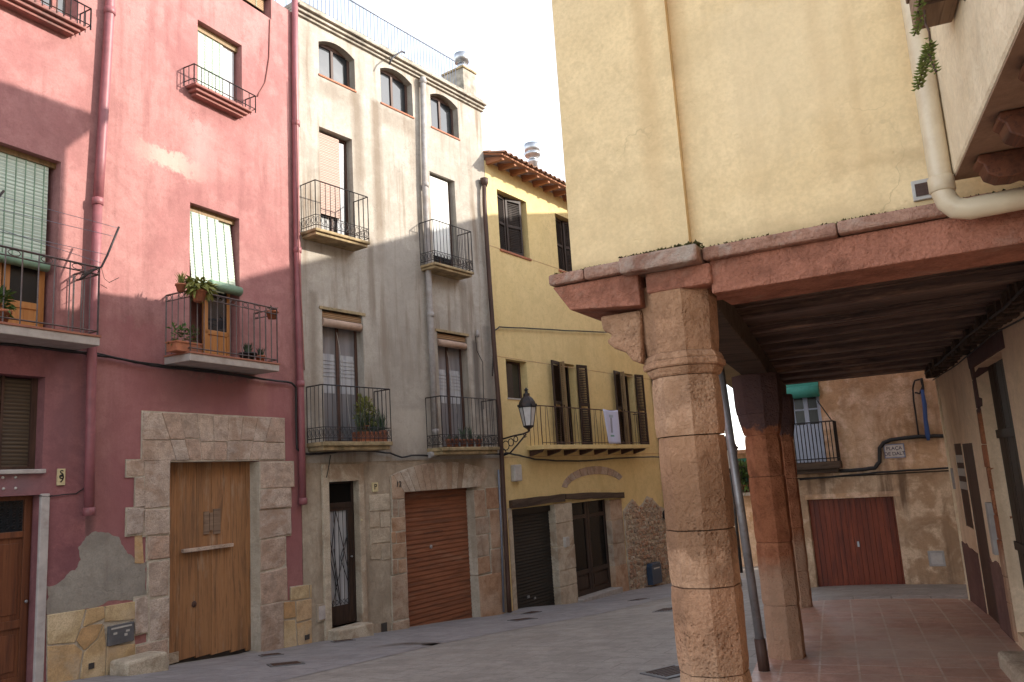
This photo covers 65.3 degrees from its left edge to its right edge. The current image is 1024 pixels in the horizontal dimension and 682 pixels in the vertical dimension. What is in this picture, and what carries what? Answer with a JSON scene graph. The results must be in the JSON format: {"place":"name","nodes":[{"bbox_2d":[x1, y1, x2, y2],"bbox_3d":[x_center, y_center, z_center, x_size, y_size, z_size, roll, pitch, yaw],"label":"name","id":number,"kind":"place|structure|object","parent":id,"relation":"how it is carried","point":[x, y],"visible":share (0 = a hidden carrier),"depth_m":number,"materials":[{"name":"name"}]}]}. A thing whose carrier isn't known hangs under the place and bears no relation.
{"place":"outdoors","nodes":[
{"label":"outdoors","id":0,"kind":"place"},
{"bbox_2d":[64,579,746,681],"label":"pavement","id":1,"kind":"structure","parent":0,"point":[316,657],"depth_m":11.69,"materials":[{"name":"grey stone"}]},
{"bbox_2d":[110,651,167,675],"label":"stone block","id":2,"kind":"structure","parent":1,"relation":"on","point":[145,662],"depth_m":9.69,"materials":[{"name":"stone"}]},
{"bbox_2d":[258,653,283,656],"bbox_3d":[-3.407,4.445,11.310,0.300,0.032,0.260,6,-18,-29],"label":"drain cover","id":3,"kind":"object","parent":1,"relation":"on","point":[270,654],"visible":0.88,"depth_m":11.26,"materials":[{"name":"grey metal"}]},
{"bbox_2d":[266,661,304,666],"bbox_3d":[-2.851,4.076,10.076,0.420,0.031,0.340,5,-17,-25],"label":"drain cover","id":4,"kind":"object","parent":1,"relation":"on","point":[285,664],"visible":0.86,"depth_m":10.01,"materials":[{"name":"grey metal"}]},
{"bbox_2d":[331,639,354,642],"bbox_3d":[-2.694,4.793,12.769,0.350,0.031,0.200,6,-17,-31],"label":"drain cover","id":5,"kind":"object","parent":1,"relation":"on","point":[344,640],"visible":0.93,"depth_m":12.72,"materials":[{"name":"grey metal"}]},
{"bbox_2d":[507,618,537,620],"bbox_3d":[0.199,5.162,14.810,0.500,0.031,0.300,8,-19,-37],"label":"drain cover","id":6,"kind":"object","parent":1,"relation":"on","point":[521,619],"visible":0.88,"depth_m":14.73,"materials":[{"name":"grey metal"}]},
{"bbox_2d":[522,611,541,613],"bbox_3d":[0.398,5.549,16.320,0.260,0.032,0.400,-14,-16,34],"label":"drain cover","id":7,"kind":"object","parent":1,"relation":"on","point":[531,612],"visible":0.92,"depth_m":16.27,"materials":[{"name":"grey metal"}]},
{"bbox_2d":[274,0,745,449],"label":"sky","id":8,"kind":"structure","parent":0,"point":[509,44],"materials":[{"name":"white"}]},
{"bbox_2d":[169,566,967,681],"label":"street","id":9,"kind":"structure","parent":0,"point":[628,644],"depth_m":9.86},
{"bbox_2d":[0,0,311,681],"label":"pink house","id":10,"kind":"structure","parent":9,"relation":"on","point":[163,135],"depth_m":10.90,"materials":[{"name":"paint"}]},
{"bbox_2d":[0,285,17,321],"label":"potted plant","id":11,"kind":"object","parent":10,"relation":"on","point":[7,310],"visible":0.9,"depth_m":8.77,"materials":[{"name":"green plant"}]},
{"bbox_2d":[0,495,32,681],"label":"shop door","id":12,"kind":"structure","parent":10,"relation":"in","point":[15,511],"depth_m":9.01,"materials":[{"name":"brown wood"}]},
{"bbox_2d":[0,375,37,469],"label":"window","id":13,"kind":"structure","parent":10,"relation":"in","point":[32,418],"depth_m":9.40,"materials":[{"name":"brown wood"}]},
{"bbox_2d":[0,251,45,326],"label":"balcony door","id":14,"kind":"structure","parent":10,"relation":"in","point":[13,273],"depth_m":9.59,"materials":[{"name":"orange wood"}]},
{"bbox_2d":[37,0,70,16],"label":"window","id":15,"kind":"structure","parent":10,"relation":"in","point":[52,2],"depth_m":10.52,"materials":[{"name":"white glass"}]},
{"bbox_2d":[0,190,119,287],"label":"clothes line","id":16,"kind":"object","parent":10,"relation":"attached to","point":[85,274],"visible":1,"depth_m":9.60,"materials":[{"name":"black paint"}]},
{"bbox_2d":[38,488,83,496],"bbox_3d":[-5.333,1.798,9.476,0.014,0.092,0.564,-8,-11,26],"label":"cable","id":17,"kind":"object","parent":10,"relation":"attached to","point":[61,494],"depth_m":9.46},
{"bbox_2d":[0,343,298,451],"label":"facade cable","id":18,"kind":"object","parent":10,"relation":"attached to","point":[98,355],"visible":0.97,"depth_m":11.13,"materials":[{"name":"black rubber"}]},
{"bbox_2d":[58,349,282,382],"bbox_3d":[-4.575,0.376,11.261,0.020,0.128,3.782,-8,-11,26],"label":"facade cable","id":19,"kind":"object","parent":10,"relation":"attached to","point":[167,365],"visible":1,"depth_m":10.96,"materials":[{"name":"black rubber"}]},
{"bbox_2d":[174,271,186,291],"bbox_3d":[-4.494,-0.813,10.847,0.180,0.288,0.190,0,-10,-18],"label":"potted plant","id":20,"kind":"object","parent":10,"relation":"attached to","point":[180,285],"visible":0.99,"depth_m":10.81,"materials":[{"name":"green plant"}]},
{"bbox_2d":[165,322,202,352],"bbox_3d":[-4.512,-0.058,10.966,0.261,0.446,0.518,-8,-11,26],"label":"potted plant","id":21,"kind":"object","parent":10,"relation":"on","point":[174,345],"visible":0.91,"depth_m":10.86,"materials":[{"name":"green plant"}]},
{"bbox_2d":[180,275,218,303],"bbox_3d":[-4.285,-0.701,10.988,0.495,0.370,0.506,-1,-10,-14],"label":"potted plant","id":22,"kind":"object","parent":10,"relation":"attached to","point":[201,291],"visible":0.99,"depth_m":10.93,"materials":[{"name":"green plant"}]},
{"bbox_2d":[169,461,250,663],"bbox_3d":[-4.343,3.132,11.446,0.110,2.791,1.676,-8,-11,26],"label":"portal door","id":23,"kind":"structure","parent":10,"relation":"in","point":[210,609],"depth_m":11.48,"materials":[{"name":"orange wood"}]},
{"bbox_2d":[202,293,229,355],"bbox_3d":[-4.531,-0.744,12.259,0.055,2.252,0.505,-8,-11,26],"label":"balcony door","id":24,"kind":"structure","parent":10,"relation":"in","point":[213,304],"depth_m":12.16,"materials":[{"name":"orange wood"}]},
{"bbox_2d":[238,343,257,359],"bbox_3d":[-3.976,0.166,12.030,0.279,0.300,0.286,-8,-11,26],"label":"potted plant","id":25,"kind":"object","parent":10,"relation":"on","point":[245,352],"visible":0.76,"depth_m":11.97,"materials":[{"name":"green plant"}]},
{"bbox_2d":[243,0,263,13],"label":"window","id":26,"kind":"structure","parent":10,"relation":"in","point":[247,2],"depth_m":13.89,"materials":[{"name":"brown wood"}]},
{"bbox_2d":[255,348,265,360],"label":"potted plant","id":27,"kind":"object","parent":10,"relation":"on","point":[262,354],"visible":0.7,"depth_m":12.22,"materials":[{"name":"green plant"}]},
{"bbox_2d":[266,305,278,319],"bbox_3d":[-3.742,-0.450,12.486,0.205,0.214,0.198,-8,-11,26],"label":"potted plant","id":28,"kind":"object","parent":10,"relation":"hanging from","point":[273,316],"visible":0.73,"depth_m":12.43,"materials":[{"name":"brown plant"}]},
{"bbox_2d":[275,0,506,642],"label":"cream house","id":29,"kind":"structure","parent":9,"relation":"on","point":[396,313],"depth_m":15.46,"materials":[{"name":"grey paint"}]},
{"bbox_2d":[316,603,325,621],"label":"meter door","id":30,"kind":"structure","parent":29,"relation":"in","point":[320,608],"depth_m":13.00,"materials":[{"name":"grey metal"}]},
{"bbox_2d":[318,44,349,86],"bbox_3d":[-3.472,-5.266,15.346,0.054,0.784,0.895,-11,-12,35],"label":"window","id":31,"kind":"structure","parent":29,"relation":"in","point":[333,65],"depth_m":15.40,"materials":[{"name":"white glass"}]},
{"bbox_2d":[319,131,348,235],"bbox_3d":[-3.374,-2.820,14.869,0.054,2.119,0.802,-11,-12,35],"label":"balcony door","id":32,"kind":"structure","parent":29,"relation":"in","point":[327,223],"depth_m":15.07,"materials":[{"name":"brown wood"}]},
{"bbox_2d":[329,481,356,626],"bbox_3d":[-2.953,3.619,13.703,0.090,2.380,0.677,-11,-12,35],"label":"front door","id":33,"kind":"structure","parent":29,"relation":"in","point":[341,499],"depth_m":13.76,"materials":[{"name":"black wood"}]},
{"bbox_2d":[335,328,358,440],"bbox_3d":[-3.126,0.747,14.306,0.054,2.181,0.959,-11,-12,35],"label":"window","id":34,"kind":"structure","parent":29,"relation":"in","point":[336,329],"depth_m":14.38,"materials":[{"name":"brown wood"}]},
{"bbox_2d":[352,393,376,431],"bbox_3d":[-2.590,1.346,14.109,0.389,0.868,0.565,-11,-12,35],"label":"potted plant","id":35,"kind":"object","parent":29,"relation":"on","point":[370,406],"visible":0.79,"depth_m":14.12,"materials":[{"name":"green plant"}]},
{"bbox_2d":[349,407,387,440],"bbox_3d":[-2.559,1.453,14.134,0.458,0.658,1.068,-8,-11,25],"label":"potted plant","id":36,"kind":"object","parent":29,"relation":"on","point":[370,438],"visible":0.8,"depth_m":14.04,"materials":[{"name":"green plant"}]},
{"bbox_2d":[378,414,386,431],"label":"potted plant","id":37,"kind":"object","parent":29,"relation":"on","point":[384,425],"visible":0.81,"depth_m":14.31,"materials":[{"name":"green plant"}]},
{"bbox_2d":[380,70,407,113],"bbox_3d":[-2.521,-5.162,16.639,0.054,0.873,0.929,-11,-12,35],"label":"window","id":38,"kind":"structure","parent":29,"relation":"in","point":[393,91],"depth_m":16.71,"materials":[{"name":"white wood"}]},
{"bbox_2d":[306,451,498,457],"bbox_3d":[-1.867,2.148,15.254,0.036,0.160,5.351,-11,-12,35],"label":"facade cable","id":39,"kind":"object","parent":29,"relation":"attached to","point":[391,453],"visible":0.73,"depth_m":14.53,"materials":[{"name":"black rubber"}]},
{"bbox_2d":[404,488,471,626],"bbox_3d":[-1.498,4.297,15.663,0.055,2.710,2.090,-11,-12,35],"label":"roller door","id":40,"kind":"structure","parent":29,"relation":"in","point":[437,548],"depth_m":15.72,"materials":[{"name":"metal"}]},
{"bbox_2d":[430,96,453,135],"bbox_3d":[-1.630,-5.002,17.835,0.054,0.877,0.923,-11,-12,35],"label":"window","id":41,"kind":"structure","parent":29,"relation":"in","point":[441,114],"depth_m":17.92,"materials":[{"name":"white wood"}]},
{"bbox_2d":[432,176,452,265],"bbox_3d":[-1.592,-2.488,17.254,0.054,2.152,0.818,-11,-12,35],"label":"window","id":42,"kind":"structure","parent":29,"relation":"in","point":[438,261],"depth_m":17.48,"materials":[{"name":"brown wood"}]},
{"bbox_2d":[445,435,452,446],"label":"potted plant","id":43,"kind":"object","parent":29,"relation":"on","point":[448,445],"visible":0.66,"depth_m":15.73,"materials":[{"name":"green plant"}]},
{"bbox_2d":[442,347,464,446],"bbox_3d":[-1.334,1.130,16.695,0.054,2.229,0.951,-11,-12,35],"label":"window","id":44,"kind":"structure","parent":29,"relation":"in","point":[446,348],"depth_m":16.81,"materials":[{"name":"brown wood"}]},
{"bbox_2d":[453,435,459,446],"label":"potted plant","id":45,"kind":"object","parent":29,"relation":"on","point":[455,445],"visible":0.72,"depth_m":15.89,"materials":[{"name":"green plant"}]},
{"bbox_2d":[458,427,466,446],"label":"potted plant","id":46,"kind":"object","parent":29,"relation":"on","point":[463,432],"visible":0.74,"depth_m":16.12,"materials":[{"name":"green plant"}]},
{"bbox_2d":[466,428,474,446],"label":"potted plant","id":47,"kind":"object","parent":29,"relation":"on","point":[470,445],"visible":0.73,"depth_m":16.29,"materials":[{"name":"green plant"}]},
{"bbox_2d":[475,436,481,446],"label":"potted plant","id":48,"kind":"object","parent":29,"relation":"on","point":[479,445],"visible":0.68,"depth_m":16.47,"materials":[{"name":"green plant"}]},
{"bbox_2d":[480,141,670,612],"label":"yellow house","id":49,"kind":"structure","parent":9,"relation":"on","point":[577,532],"depth_m":19.88,"materials":[{"name":"paint"}]},
{"bbox_2d":[506,361,521,398],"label":"window","id":50,"kind":"structure","parent":49,"relation":"in","point":[513,375],"depth_m":18.74,"materials":[{"name":"brown wood"}]},
{"bbox_2d":[503,388,536,455],"bbox_3d":[0.130,1.770,17.275,0.882,1.520,0.395,-5,-10,8],"label":"wall lantern","id":51,"kind":"object","parent":49,"relation":"attached to","point":[527,405],"depth_m":17.22,"materials":[{"name":"black paint"}]},
{"bbox_2d":[512,505,554,608],"bbox_3d":[0.440,4.974,18.135,0.090,2.369,1.767,-10,-12,34],"label":"roller door","id":52,"kind":"structure","parent":49,"relation":"in","point":[531,531],"depth_m":18.22,"materials":[{"name":"metal"}]},
{"bbox_2d":[492,326,606,375],"bbox_3d":[1.124,0.256,20.027,0.032,1.650,5.658,-10,-12,34],"label":"facade cable","id":53,"kind":"object","parent":49,"relation":"attached to","point":[542,329],"visible":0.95,"depth_m":19.49,"materials":[{"name":"black rubber"}]},
{"bbox_2d":[561,365,573,444],"bbox_3d":[1.274,1.636,20.377,0.054,2.093,0.826,-10,-12,34],"label":"window","id":54,"kind":"structure","parent":49,"relation":"in","point":[566,368],"depth_m":20.66,"materials":[{"name":"black wood"}]},
{"bbox_2d":[499,452,658,461],"bbox_3d":[2.073,2.973,20.676,0.040,0.268,8.227,-10,-12,34],"label":"facade cable","id":55,"kind":"object","parent":49,"relation":"attached to","point":[579,460],"visible":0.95,"depth_m":19.98,"materials":[{"name":"black rubber"}]},
{"bbox_2d":[572,499,610,596],"bbox_3d":[1.933,5.219,20.304,0.080,2.260,2.009,-10,-12,34],"label":"front door","id":56,"kind":"structure","parent":49,"relation":"in","point":[589,517],"depth_m":20.37,"materials":[{"name":"black wood"}]},
{"bbox_2d":[603,409,620,443],"bbox_3d":[2.631,2.245,20.994,0.036,0.892,0.874,-10,-12,34],"label":"hanging cloth","id":57,"kind":"object","parent":49,"relation":"hanging from","point":[611,418],"visible":1,"depth_m":21.01,"materials":[{"name":"white fabric"}]},
{"bbox_2d":[621,375,632,443],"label":"window","id":58,"kind":"structure","parent":49,"relation":"in","point":[626,383],"depth_m":23.44,"materials":[{"name":"black wood"}]},
{"bbox_2d":[646,562,662,584],"bbox_3d":[3.988,6.533,22.508,0.224,0.571,0.624,-10,-12,34],"label":"trash bin","id":59,"kind":"object","parent":49,"relation":"attached to","point":[654,573],"visible":1,"depth_m":22.32,"materials":[{"name":"blue plastic"}]},
{"bbox_2d":[640,665,680,679],"bbox_3d":[1.623,3.382,8.165,0.500,0.031,0.400,4,-13,-34],"label":"drain cover","id":60,"kind":"object","parent":9,"relation":"on","point":[669,672],"visible":0.7,"depth_m":8.12,"materials":[{"name":"grey metal"}]},
{"bbox_2d":[653,608,672,611],"bbox_3d":[2.789,4.838,14.384,0.360,0.032,0.600,-14,-17,26],"label":"drain cover","id":61,"kind":"object","parent":9,"relation":"on","point":[664,609],"visible":0.62,"depth_m":14.26,"materials":[{"name":"grey metal"}]},
{"bbox_2d":[734,449,760,566],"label":"street house","id":62,"kind":"structure","parent":9,"relation":"on","point":[741,454],"depth_m":31.83,"materials":[{"name":"beige paint"}]},
{"bbox_2d":[738,458,748,482],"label":"window","id":63,"kind":"structure","parent":62,"relation":"in","point":[743,459],"depth_m":32.35,"materials":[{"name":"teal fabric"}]},
{"bbox_2d":[738,458,749,495],"bbox_3d":[9.286,5.441,31.798,1.322,1.549,1.093,-4,-10,1],"label":"potted plant","id":64,"kind":"object","parent":62,"relation":"on","point":[741,463],"visible":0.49,"depth_m":31.68,"materials":[{"name":"green plant"}]},
{"bbox_2d":[549,0,1023,681],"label":"arcade house","id":65,"kind":"structure","parent":9,"relation":"on","point":[757,214],"depth_m":4.53,"materials":[{"name":"beige paint"}]},
{"bbox_2d":[924,286,1023,373],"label":"arcade cable","id":66,"kind":"object","parent":65,"relation":"attached to","point":[1014,297],"visible":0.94,"depth_m":7.06,"materials":[{"name":"black rubber"}]},
{"bbox_2d":[929,0,1023,185],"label":"jettied house","id":67,"kind":"structure","parent":65,"relation":"attached to","point":[979,52],"depth_m":3.09,"materials":[{"name":"white paint"}]},
{"bbox_2d":[905,0,965,90],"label":"hanging planter","id":68,"kind":"object","parent":67,"relation":"attached to","point":[926,14],"visible":1,"depth_m":3.15,"materials":[{"name":"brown wood"}]},
{"bbox_2d":[900,0,1023,219],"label":"drain pipe","id":69,"kind":"object","parent":67,"relation":"attached to","point":[949,202],"visible":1,"depth_m":3.69,"materials":[{"name":"beige plastic"}]},
{"bbox_2d":[932,317,1023,380],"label":"arcade cable","id":70,"kind":"object","parent":65,"relation":"attached to","point":[1005,327],"visible":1,"depth_m":7.81,"materials":[{"name":"black rubber"}]},
{"bbox_2d":[967,330,1018,641],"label":"door stones","id":71,"kind":"structure","parent":65,"relation":"in","point":[995,343],"depth_m":8.51,"materials":[{"name":"stone"}]},
{"bbox_2d":[988,359,1023,586],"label":"inner door","id":72,"kind":"structure","parent":65,"relation":"in","point":[1005,432],"depth_m":8.21,"materials":[{"name":"brown wood"}]},
{"bbox_2d":[786,371,965,587],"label":"lane end house","id":73,"kind":"structure","parent":9,"relation":"on","point":[887,528],"depth_m":15.34,"materials":[{"name":"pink paint"}]},
{"bbox_2d":[793,397,821,425],"bbox_3d":[5.970,1.646,16.135,0.589,1.585,0.054,-9,-11,28],"label":"window","id":74,"kind":"structure","parent":73,"relation":"in","point":[808,409],"depth_m":16.15,"materials":[{"name":"blue paint"}]},
{"bbox_2d":[794,423,826,462],"bbox_3d":[5.959,2.048,15.997,0.589,0.750,0.090,-9,-11,28],"label":"door panel","id":75,"kind":"structure","parent":73,"relation":"in","point":[812,425],"depth_m":15.96,"materials":[{"name":"blue paint"}]},
{"bbox_2d":[808,496,904,586],"bbox_3d":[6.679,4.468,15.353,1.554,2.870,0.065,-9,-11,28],"label":"garage door","id":76,"kind":"structure","parent":73,"relation":"in","point":[851,548],"depth_m":15.44,"materials":[{"name":"wood"}]},
{"bbox_2d":[800,467,947,479],"bbox_3d":[6.947,2.527,15.233,2.823,0.102,0.040,-9,-11,28],"label":"facade cable","id":77,"kind":"object","parent":73,"relation":"attached to","point":[874,473],"visible":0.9,"depth_m":15.23,"materials":[{"name":"black rubber"}]},
{"bbox_2d":[837,434,943,472],"bbox_3d":[6.801,2.188,15.349,3.256,0.623,0.080,-9,-11,28],"label":"facade cable","id":78,"kind":"object","parent":73,"relation":"attached to","point":[879,461],"visible":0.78,"depth_m":15.20,"materials":[{"name":"black rubber"}]},
{"bbox_2d":[883,443,905,458],"bbox_3d":[7.247,2.083,15.153,0.360,0.264,0.038,-9,-11,28],"label":"street sign","id":79,"kind":"object","parent":73,"relation":"attached to","point":[894,450],"visible":1,"depth_m":15.14,"materials":[{"name":"white ceramic"}]},
{"bbox_2d":[912,378,921,434],"bbox_3d":[7.653,1.234,15.000,0.217,1.063,0.032,-9,-11,28],"label":"facade cable","id":80,"kind":"object","parent":73,"relation":"attached to","point":[919,392],"visible":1,"depth_m":15.03,"materials":[{"name":"black rubber"}]},
{"bbox_2d":[921,390,929,440],"bbox_3d":[7.708,1.380,14.915,0.106,0.945,0.100,-9,-11,28],"label":"cloth strip","id":81,"kind":"object","parent":73,"relation":"hanging from","point":[925,419],"visible":1,"depth_m":14.88,"materials":[{"name":"blue fabric"}]},
{"bbox_2d":[927,551,945,565],"bbox_3d":[7.767,3.977,14.621,0.270,0.277,0.036,-9,-11,28],"label":"meter door","id":82,"kind":"structure","parent":73,"relation":"in","point":[936,558],"depth_m":14.61,"materials":[{"name":"grey metal"}]},
{"bbox_2d":[812,595,967,600],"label":"kerb","id":83,"kind":"structure","parent":9,"relation":"on","point":[904,597],"depth_m":11.79,"materials":[{"name":"stone"}]},
{"bbox_2d":[725,436,742,572],"bbox_3d":[7.607,5.458,27.410,0.692,4.821,0.609,-7,-10,22],"label":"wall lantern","id":84,"kind":"object","parent":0,"point":[738,539],"depth_m":27.25,"materials":[{"name":"black paint"}]},
{"bbox_2d":[751,598,1022,681],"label":"arcade floor","id":85,"kind":"structure","parent":0,"point":[909,640],"depth_m":8.66,"materials":[{"name":"red tile"}]},
{"bbox_2d":[718,366,769,671],"bbox_3d":[2.368,1.760,8.246,0.220,3.132,0.111,-6,-10,15],"label":"steel prop","id":86,"kind":"object","parent":85,"relation":"on","point":[761,652],"visible":0.83,"depth_m":8.18,"materials":[{"name":"grey metal"}]},
{"bbox_2d":[998,651,1023,681],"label":"stone bench","id":87,"kind":"object","parent":85,"relation":"on","point":[1011,664],"visible":0.94,"depth_m":7.18,"materials":[{"name":"stone"}]}
]}

